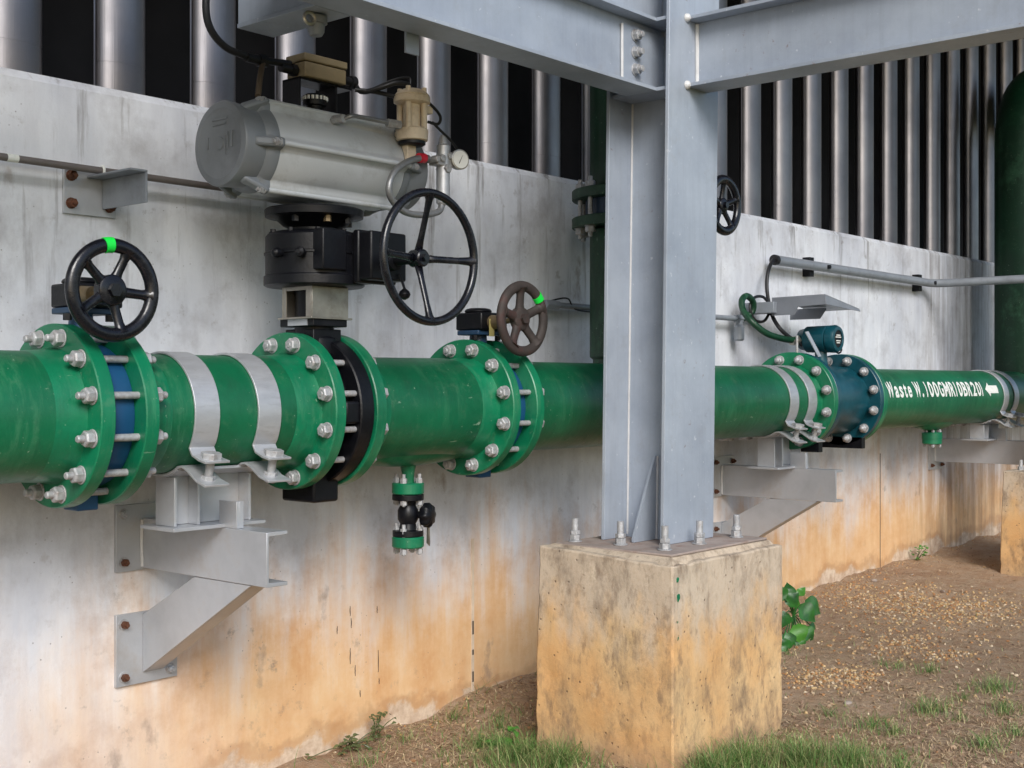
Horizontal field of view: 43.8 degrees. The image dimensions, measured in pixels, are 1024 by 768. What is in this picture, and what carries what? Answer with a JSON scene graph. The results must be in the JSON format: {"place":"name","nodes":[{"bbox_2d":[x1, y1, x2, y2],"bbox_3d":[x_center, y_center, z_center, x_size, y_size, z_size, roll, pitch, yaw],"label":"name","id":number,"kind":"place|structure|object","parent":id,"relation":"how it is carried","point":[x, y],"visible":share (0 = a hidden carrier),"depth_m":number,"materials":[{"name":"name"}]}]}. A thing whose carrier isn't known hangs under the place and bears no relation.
{"place":"outdoors","nodes":[
{"label":"outdoors","id":0,"kind":"place"},
{"bbox_2d":[276,532,1023,767],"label":"ground","id":1,"kind":"structure","parent":0,"point":[983,545],"depth_m":5.12,"materials":[{"name":"brown soil"}]},
{"bbox_2d":[305,724,391,758],"bbox_3d":[-0.545,1.227,4.349,0.115,0.072,0.367,0,0,41],"label":"weed","id":2,"kind":"object","parent":1,"relation":"on","point":[351,740],"visible":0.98,"depth_m":4.36,"materials":[{"name":"green plant"}]},
{"bbox_2d":[369,711,395,740],"bbox_3d":[-0.452,1.203,4.469,0.107,0.099,0.088,0,0,41],"label":"weed","id":3,"kind":"object","parent":1,"relation":"on","point":[373,728],"visible":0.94,"depth_m":4.48,"materials":[{"name":"green plant"}]},
{"bbox_2d":[485,725,520,745],"bbox_3d":[-0.031,1.205,4.351,0.133,0.073,0.137,0,0,-2],"label":"weed","id":4,"kind":"object","parent":1,"relation":"on","point":[511,730],"visible":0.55,"depth_m":4.35,"materials":[{"name":"green plant"}]},
{"bbox_2d":[0,67,1023,767],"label":"concrete wall","id":5,"kind":"structure","parent":1,"relation":"on","point":[352,625],"depth_m":4.49,"materials":[{"name":"white concrete"}]},
{"bbox_2d":[0,0,41,74],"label":"louver tube","id":6,"kind":"object","parent":5,"relation":"on","point":[20,35],"visible":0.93,"depth_m":3.57,"materials":[{"name":"silver metal"}]},
{"bbox_2d":[62,167,147,218],"bbox_3d":[-1.140,-0.557,3.618,0.238,0.139,0.167,0,0,41],"label":"wall bracket","id":7,"kind":"object","parent":5,"relation":"attached to","point":[105,195],"depth_m":3.65,"materials":[{"name":"silver metal"}]},
{"bbox_2d":[0,153,221,190],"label":"thin conduit","id":8,"kind":"object","parent":7,"relation":"on","point":[8,157],"visible":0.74,"depth_m":3.62,"materials":[{"name":"grey metal"}]},
{"bbox_2d":[93,0,144,94],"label":"louver tube","id":9,"kind":"object","parent":5,"relation":"on","point":[118,44],"visible":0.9,"depth_m":3.81,"materials":[{"name":"silver metal"}]},
{"bbox_2d":[114,465,286,687],"bbox_3d":[-0.897,0.561,3.621,0.604,0.667,0.310,0,0,41],"label":"pipe support","id":10,"kind":"object","parent":5,"relation":"attached to","point":[185,523],"visible":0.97,"depth_m":3.65,"materials":[{"name":"silver metal"}]},
{"bbox_2d":[150,351,229,487],"bbox_3d":[-0.940,0.092,3.508,0.427,0.362,0.079,0,0,41],"label":"pipe clamp","id":11,"kind":"object","parent":10,"relation":"attached to","point":[196,370],"visible":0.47,"depth_m":3.40,"materials":[{"name":"silver metal"}]},
{"bbox_2d":[96,325,345,504],"bbox_3d":[-0.872,0.081,3.586,0.470,0.470,0.666,0,0,41],"label":"pipe spool","id":12,"kind":"object","parent":11,"relation":"on","point":[306,412],"visible":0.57,"depth_m":3.51,"materials":[{"name":"green paint"}]},
{"bbox_2d":[23,237,167,510],"bbox_3d":[-1.128,-0.018,3.289,0.439,0.689,0.286,0,0,41],"label":"butterfly valve","id":13,"kind":"object","parent":12,"relation":"attached to","point":[77,299],"visible":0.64,"depth_m":3.18,"materials":[{"name":"blue paint"}]},
{"bbox_2d":[0,323,115,507],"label":"pipe spool","id":14,"kind":"object","parent":13,"relation":"attached to","point":[47,417],"visible":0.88,"depth_m":3.10,"materials":[{"name":"green paint"}]},
{"bbox_2d":[263,188,477,502],"bbox_3d":[-0.505,-0.106,3.837,0.716,0.924,0.389,0,0,28],"label":"actuated valve","id":15,"kind":"object","parent":12,"relation":"attached to","point":[320,261],"visible":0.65,"depth_m":3.77,"materials":[{"name":"black metal"}]},
{"bbox_2d":[195,52,468,217],"bbox_3d":[-0.544,-0.755,3.939,0.358,0.470,0.849,0,0,41],"label":"pneumatic actuator","id":16,"kind":"object","parent":15,"relation":"on","point":[316,148],"visible":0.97,"depth_m":3.82,"materials":[{"name":"grey paint"}]},
{"bbox_2d":[202,0,291,96],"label":"power cable","id":17,"kind":"object","parent":16,"relation":"on","point":[262,62],"visible":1,"depth_m":3.65,"materials":[{"name":"black rubber"}]},
{"bbox_2d":[338,335,520,485],"bbox_3d":[-0.361,0.100,4.181,0.470,0.507,0.660,0,0,41],"label":"pipe spool","id":18,"kind":"object","parent":15,"relation":"attached to","point":[438,407],"visible":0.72,"depth_m":4.14,"materials":[{"name":"green paint"}]},
{"bbox_2d":[392,473,435,555],"bbox_3d":[-0.328,0.428,4.197,0.138,0.266,0.106,0,0,16],"label":"drain valve","id":19,"kind":"object","parent":18,"relation":"attached to","point":[407,533],"visible":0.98,"depth_m":4.17,"materials":[{"name":"green paint"}]},
{"bbox_2d":[214,353,290,482],"bbox_3d":[-0.803,0.092,3.667,0.427,0.362,0.079,0,0,41],"label":"pipe clamp","id":20,"kind":"object","parent":10,"relation":"attached to","point":[264,446],"visible":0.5,"depth_m":3.56,"materials":[{"name":"silver metal"}]},
{"bbox_2d":[190,0,235,107],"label":"louver tube","id":21,"kind":"object","parent":5,"relation":"on","point":[212,72],"visible":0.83,"depth_m":4.07,"materials":[{"name":"silver metal"}]},
{"bbox_2d":[274,28,315,105],"bbox_3d":[-0.747,-2.138,4.373,0.092,2.524,0.172,0,0,41],"label":"louver tube","id":22,"kind":"object","parent":5,"relation":"on","point":[295,43],"visible":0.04,"depth_m":4.32,"materials":[{"name":"silver metal"}]},
{"bbox_2d":[350,16,386,119],"bbox_3d":[-0.525,-2.138,4.631,0.092,2.524,0.172,0,0,41],"label":"louver tube","id":23,"kind":"object","parent":5,"relation":"on","point":[368,54],"visible":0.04,"depth_m":4.58,"materials":[{"name":"silver metal"}]},
{"bbox_2d":[417,36,450,152],"bbox_3d":[-0.303,-2.138,4.889,0.092,2.524,0.172,0,0,41],"label":"louver tube","id":24,"kind":"object","parent":5,"relation":"on","point":[434,67],"visible":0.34,"depth_m":4.84,"materials":[{"name":"silver metal"}]},
{"bbox_2d":[477,53,507,166],"bbox_3d":[-0.082,-2.138,5.146,0.092,2.524,0.172,0,0,41],"label":"louver tube","id":25,"kind":"object","parent":5,"relation":"on","point":[492,110],"visible":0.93,"depth_m":5.09,"materials":[{"name":"silver metal"}]},
{"bbox_2d":[42,0,1013,259],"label":"tower casing","id":26,"kind":"object","parent":5,"relation":"attached to","point":[66,38],"depth_m":5.87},
{"bbox_2d":[531,69,559,176],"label":"louver tube","id":27,"kind":"object","parent":5,"relation":"on","point":[545,123],"visible":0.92,"depth_m":5.35,"materials":[{"name":"silver metal"}]},
{"bbox_2d":[580,83,589,181],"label":"louver tube","id":28,"kind":"object","parent":5,"relation":"on","point":[584,131],"visible":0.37,"depth_m":5.60,"materials":[{"name":"silver metal"}]},
{"bbox_2d":[544,297,743,340],"bbox_3d":[0.640,-0.287,5.773,0.052,0.144,1.558,0,0,41],"label":"wall conduit","id":29,"kind":"object","parent":5,"relation":"attached to","point":[738,320],"depth_m":5.39,"materials":[{"name":"grey metal"}]},
{"bbox_2d":[717,0,726,199],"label":"louver tube","id":30,"kind":"object","parent":5,"relation":"on","point":[722,139],"visible":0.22,"depth_m":6.40,"materials":[{"name":"silver metal"}]},
{"bbox_2d":[739,0,760,216],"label":"louver tube","id":31,"kind":"object","parent":5,"relation":"on","point":[750,146],"visible":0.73,"depth_m":6.63,"materials":[{"name":"silver metal"}]},
{"bbox_2d":[713,432,842,536],"bbox_3d":[1.258,0.561,6.107,0.628,0.667,0.310,0,0,41],"label":"pipe support","id":32,"kind":"object","parent":5,"relation":"attached to","point":[779,474],"visible":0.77,"depth_m":6.11,"materials":[{"name":"silver metal"}]},
{"bbox_2d":[487,212,837,473],"bbox_3d":[0.640,-0.176,5.344,0.470,0.984,2.242,0,0,41],"label":"pipe spool","id":33,"kind":"object","parent":32,"relation":"on","point":[750,401],"visible":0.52,"depth_m":5.06,"materials":[{"name":"green paint"}]},
{"bbox_2d":[443,281,547,477],"bbox_3d":[-0.115,-0.013,4.465,0.441,0.677,0.258,0,0,41],"label":"butterfly valve","id":34,"kind":"object","parent":33,"relation":"attached to","point":[480,324],"visible":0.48,"depth_m":4.36,"materials":[{"name":"blue paint"}]},
{"bbox_2d":[574,175,740,241],"bbox_3d":[0.576,-0.729,5.270,0.439,0.290,0.740,0,0,41],"label":"butterfly valve","id":35,"kind":"object","parent":33,"relation":"attached to","point":[591,205],"visible":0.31,"depth_m":5.29,"materials":[{"name":"blue paint"}]},
{"bbox_2d":[572,86,606,204],"bbox_3d":[0.477,-2.090,5.156,0.470,2.700,0.470,0,0,41],"label":"riser pipe","id":36,"kind":"object","parent":35,"relation":"attached to","point":[598,106],"visible":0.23,"depth_m":5.06,"materials":[{"name":"green metal"}]},
{"bbox_2d":[774,325,883,451],"bbox_3d":[1.536,0.017,6.387,0.468,0.623,0.670,0,0,41],"label":"flow meter","id":37,"kind":"object","parent":33,"relation":"attached to","point":[860,399],"visible":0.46,"depth_m":6.38,"materials":[{"name":"teal paint"}]},
{"bbox_2d":[738,293,795,342],"bbox_3d":[1.301,-0.329,6.342,0.408,0.248,0.190,0,0,-25],"label":"flexible conduit","id":38,"kind":"object","parent":37,"relation":"attached to","point":[750,320],"visible":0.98,"depth_m":6.26,"materials":[{"name":"green paint"}]},
{"bbox_2d":[719,365,807,443],"bbox_3d":[1.172,0.092,5.963,0.427,0.362,0.079,0,0,41],"label":"pipe clamp","id":39,"kind":"object","parent":32,"relation":"attached to","point":[794,400],"visible":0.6,"depth_m":5.86,"materials":[{"name":"silver metal"}]},
{"bbox_2d":[738,365,825,441],"bbox_3d":[1.287,0.092,6.097,0.427,0.362,0.079,0,0,41],"label":"pipe clamp","id":40,"kind":"object","parent":32,"relation":"attached to","point":[812,400],"visible":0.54,"depth_m":5.99,"materials":[{"name":"silver metal"}]},
{"bbox_2d":[771,79,791,222],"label":"louver tube","id":41,"kind":"object","parent":5,"relation":"on","point":[781,150],"visible":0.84,"depth_m":6.89,"materials":[{"name":"silver metal"}]},
{"bbox_2d":[740,294,859,319],"bbox_3d":[1.517,-0.386,6.513,0.489,0.095,0.582,0,0,41],"label":"sunshade","id":42,"kind":"object","parent":5,"relation":"attached to","point":[815,306],"visible":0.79,"depth_m":6.36,"materials":[{"name":"grey metal"}]},
{"bbox_2d":[801,73,820,228],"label":"louver tube","id":43,"kind":"object","parent":5,"relation":"on","point":[810,150],"visible":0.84,"depth_m":7.15,"materials":[{"name":"silver metal"}]},
{"bbox_2d":[829,69,847,233],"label":"louver tube","id":44,"kind":"object","parent":5,"relation":"on","point":[838,150],"visible":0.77,"depth_m":7.41,"materials":[{"name":"silver metal"}]},
{"bbox_2d":[855,64,873,238],"bbox_3d":[2.134,-2.138,7.723,0.092,2.524,0.172,0,0,41],"label":"louver tube","id":45,"kind":"object","parent":5,"relation":"on","point":[864,151],"visible":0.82,"depth_m":7.67,"materials":[{"name":"silver metal"}]},
{"bbox_2d":[880,60,896,243],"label":"louver tube","id":46,"kind":"object","parent":5,"relation":"on","point":[888,151],"visible":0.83,"depth_m":7.92,"materials":[{"name":"silver metal"}]},
{"bbox_2d":[769,255,1023,291],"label":"cable conduit","id":47,"kind":"object","parent":5,"relation":"attached to","point":[808,266],"visible":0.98,"depth_m":7.59,"materials":[{"name":"grey metal"}]},
{"bbox_2d":[748,258,801,346],"bbox_3d":[1.344,-0.421,6.432,0.209,0.466,0.316,0,0,41],"label":"black cable","id":48,"kind":"object","parent":47,"relation":"hanging from","point":[773,318],"visible":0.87,"depth_m":6.43,"materials":[{"name":"rubber"}]},
{"bbox_2d":[902,56,919,247],"bbox_3d":[2.578,-2.138,8.238,0.092,2.524,0.172,0,0,41],"label":"louver tube","id":49,"kind":"object","parent":5,"relation":"on","point":[910,152],"visible":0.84,"depth_m":8.19,"materials":[{"name":"silver metal"}]},
{"bbox_2d":[924,53,939,251],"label":"louver tube","id":50,"kind":"object","parent":5,"relation":"on","point":[931,152],"visible":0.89,"depth_m":8.44,"materials":[{"name":"silver metal"}]},
{"bbox_2d":[944,49,959,255],"bbox_3d":[3.021,-2.138,8.754,0.092,2.524,0.172,0,0,41],"label":"louver tube","id":51,"kind":"object","parent":5,"relation":"on","point":[952,152],"visible":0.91,"depth_m":8.70,"materials":[{"name":"silver metal"}]},
{"bbox_2d":[963,46,977,259],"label":"louver tube","id":52,"kind":"object","parent":5,"relation":"on","point":[970,152],"visible":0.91,"depth_m":8.96,"materials":[{"name":"silver metal"}]},
{"bbox_2d":[928,420,1023,469],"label":"pipe support","id":53,"kind":"object","parent":5,"relation":"attached to","point":[987,442],"visible":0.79,"depth_m":8.09,"materials":[{"name":"silver metal"}]},
{"bbox_2d":[951,370,1015,427],"bbox_3d":[2.947,0.092,8.027,0.427,0.362,0.079,0,0,41],"label":"pipe clamp","id":54,"kind":"object","parent":53,"relation":"attached to","point":[1009,416],"visible":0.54,"depth_m":7.92,"materials":[{"name":"silver metal"}]},
{"bbox_2d":[845,354,1023,447],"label":"pipe spool","id":55,"kind":"object","parent":54,"relation":"on","point":[931,402],"visible":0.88,"depth_m":7.28,"materials":[{"name":"green paint"}]},
{"bbox_2d":[994,71,1023,373],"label":"riser pipe","id":56,"kind":"object","parent":55,"relation":"attached to","point":[1009,237],"visible":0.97,"depth_m":8.50,"materials":[{"name":"green metal"}]},
{"bbox_2d":[956,370,1023,426],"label":"pipe clamp","id":57,"kind":"object","parent":53,"relation":"attached to","point":[1016,423],"visible":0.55,"depth_m":8.05,"materials":[{"name":"silver metal"}]},
{"bbox_2d":[981,43,995,262],"bbox_3d":[3.464,-2.138,9.269,0.092,2.524,0.172,0,0,41],"label":"louver tube","id":58,"kind":"object","parent":5,"relation":"on","point":[988,87],"visible":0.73,"depth_m":9.21,"materials":[{"name":"silver metal"}]},
{"bbox_2d":[998,40,1011,108],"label":"louver tube","id":59,"kind":"object","parent":5,"relation":"on","point":[1004,64],"visible":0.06,"depth_m":9.47,"materials":[{"name":"silver metal"}]},
{"bbox_2d":[1014,38,1023,77],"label":"louver tube","id":60,"kind":"object","parent":5,"relation":"on","point":[1018,56],"depth_m":9.73,"materials":[{"name":"silver metal"}]},
{"bbox_2d":[536,536,781,767],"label":"concrete plinth","id":61,"kind":"structure","parent":1,"relation":"on","point":[643,660],"depth_m":4.08,"materials":[{"name":"beige concrete"}]},
{"bbox_2d":[558,0,766,556],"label":"steel column","id":62,"kind":"structure","parent":61,"relation":"on","point":[659,334],"depth_m":4.36,"materials":[{"name":"grey metal"}]},
{"bbox_2d":[299,0,663,95],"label":"steel beam","id":63,"kind":"structure","parent":62,"relation":"attached to","point":[612,46],"depth_m":3.90,"materials":[{"name":"grey metal"}]},
{"bbox_2d":[237,0,349,36],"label":"steel beam","id":64,"kind":"structure","parent":63,"relation":"attached to","point":[272,18],"depth_m":3.44,"materials":[{"name":"grey metal"}]},
{"bbox_2d":[302,11,326,37],"bbox_3d":[-0.528,-0.953,3.373,0.060,0.057,0.084,0,0,41],"label":"cable gland","id":65,"kind":"object","parent":64,"relation":"attached to","point":[316,23],"visible":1,"depth_m":3.36,"materials":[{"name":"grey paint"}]},
{"bbox_2d":[612,0,661,17],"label":"steel brace","id":66,"kind":"object","parent":62,"relation":"attached to","point":[652,7],"visible":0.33,"depth_m":4.31,"materials":[{"name":"grey paint"}]},
{"bbox_2d":[684,0,1023,92],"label":"steel beam","id":67,"kind":"structure","parent":62,"relation":"attached to","point":[753,43],"depth_m":4.01,"materials":[{"name":"grey metal"}]},
{"bbox_2d":[300,548,1023,767],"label":"dry straw","id":68,"kind":"object","parent":1,"relation":"on","point":[827,732],"visible":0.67,"depth_m":4.54,"materials":[{"name":"beige plant"}]},
{"bbox_2d":[333,548,1023,767],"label":"earth clods","id":69,"kind":"object","parent":1,"relation":"on","point":[880,681],"visible":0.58,"depth_m":4.73,"materials":[{"name":"brown soil"}]},
{"bbox_2d":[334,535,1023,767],"bbox_3d":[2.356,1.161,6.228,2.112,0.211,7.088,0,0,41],"label":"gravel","id":70,"kind":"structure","parent":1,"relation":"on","point":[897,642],"depth_m":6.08,"materials":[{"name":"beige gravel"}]},
{"bbox_2d":[345,555,1019,767],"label":"leaf litter","id":71,"kind":"object","parent":1,"relation":"on","point":[473,728],"visible":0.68,"depth_m":4.76,"materials":[{"name":"brown plant"}]},
{"bbox_2d":[781,583,819,651],"bbox_3d":[1.283,1.048,5.688,0.325,0.328,0.081,0,0,-43],"label":"leafy plant","id":72,"kind":"object","parent":1,"relation":"on","point":[800,633],"visible":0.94,"depth_m":5.69,"materials":[{"name":"green plant"}]},
{"bbox_2d":[910,545,927,559],"bbox_3d":[2.570,1.061,7.981,0.131,0.094,0.137,0,0,-31],"label":"weed","id":73,"kind":"object","parent":1,"relation":"on","point":[923,554],"visible":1,"depth_m":7.99,"materials":[{"name":"green plant"}]},
{"bbox_2d":[1000,469,1023,576],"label":"concrete plinth","id":74,"kind":"structure","parent":1,"relation":"on","point":[1012,544],"depth_m":7.51,"materials":[{"name":"beige concrete"}]},
{"bbox_2d":[1018,460,1023,469],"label":"anchor bolt","id":75,"kind":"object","parent":74,"relation":"on","point":[1020,467],"depth_m":7.61,"materials":[{"name":"grey paint"}]},
{"bbox_2d":[294,600,1023,767],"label":"grass","id":76,"kind":"structure","parent":0,"point":[795,758],"depth_m":4.08,"materials":[{"name":"green plant"}]}
]}

